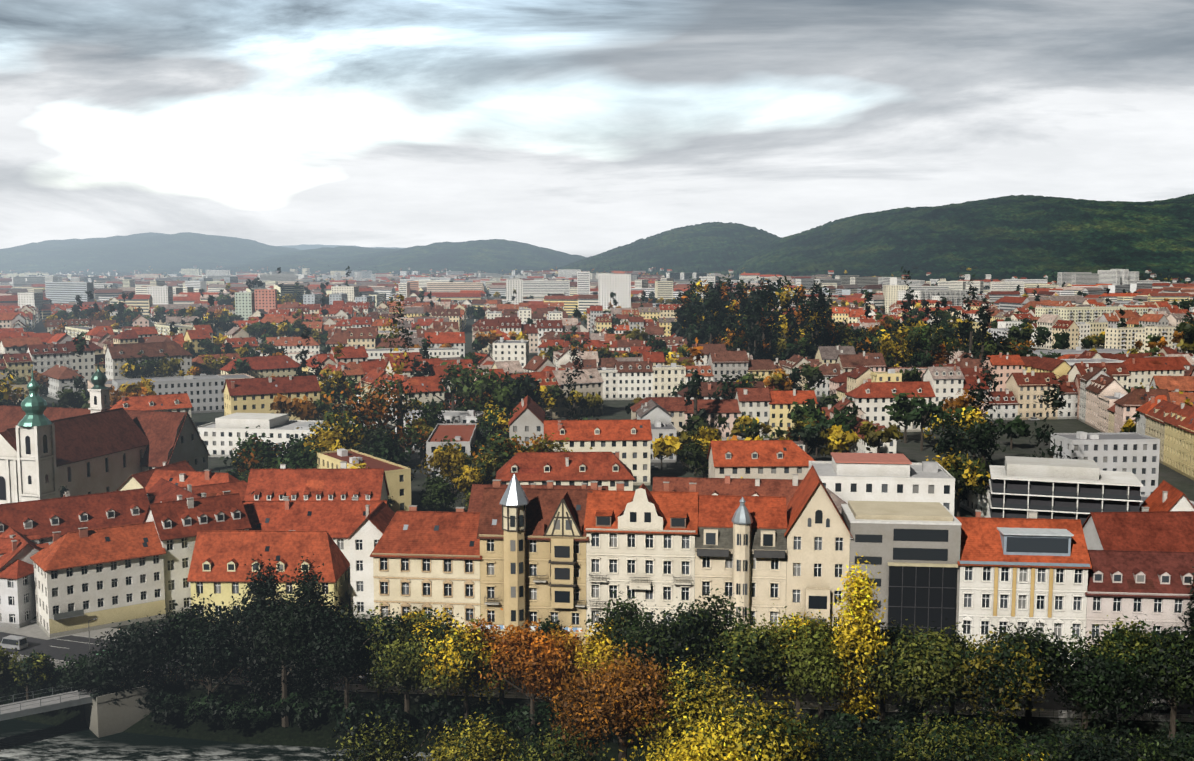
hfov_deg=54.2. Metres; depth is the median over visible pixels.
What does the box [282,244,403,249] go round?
ridge
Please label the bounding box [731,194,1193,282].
ridge
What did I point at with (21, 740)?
river
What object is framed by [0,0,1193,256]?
sky
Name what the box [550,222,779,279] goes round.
ridge
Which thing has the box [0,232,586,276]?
ridge
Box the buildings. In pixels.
[0,362,1193,737]
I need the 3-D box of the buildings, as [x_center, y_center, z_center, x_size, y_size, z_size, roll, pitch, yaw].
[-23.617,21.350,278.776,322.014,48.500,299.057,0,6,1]
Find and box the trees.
[0,264,1193,760]
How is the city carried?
on the ground
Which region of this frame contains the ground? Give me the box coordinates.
[0,280,1193,760]
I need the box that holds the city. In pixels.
[0,266,1193,551]
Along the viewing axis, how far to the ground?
182.32 m
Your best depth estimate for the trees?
175.50 m
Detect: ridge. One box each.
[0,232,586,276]
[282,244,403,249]
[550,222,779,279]
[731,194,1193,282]
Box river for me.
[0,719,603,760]

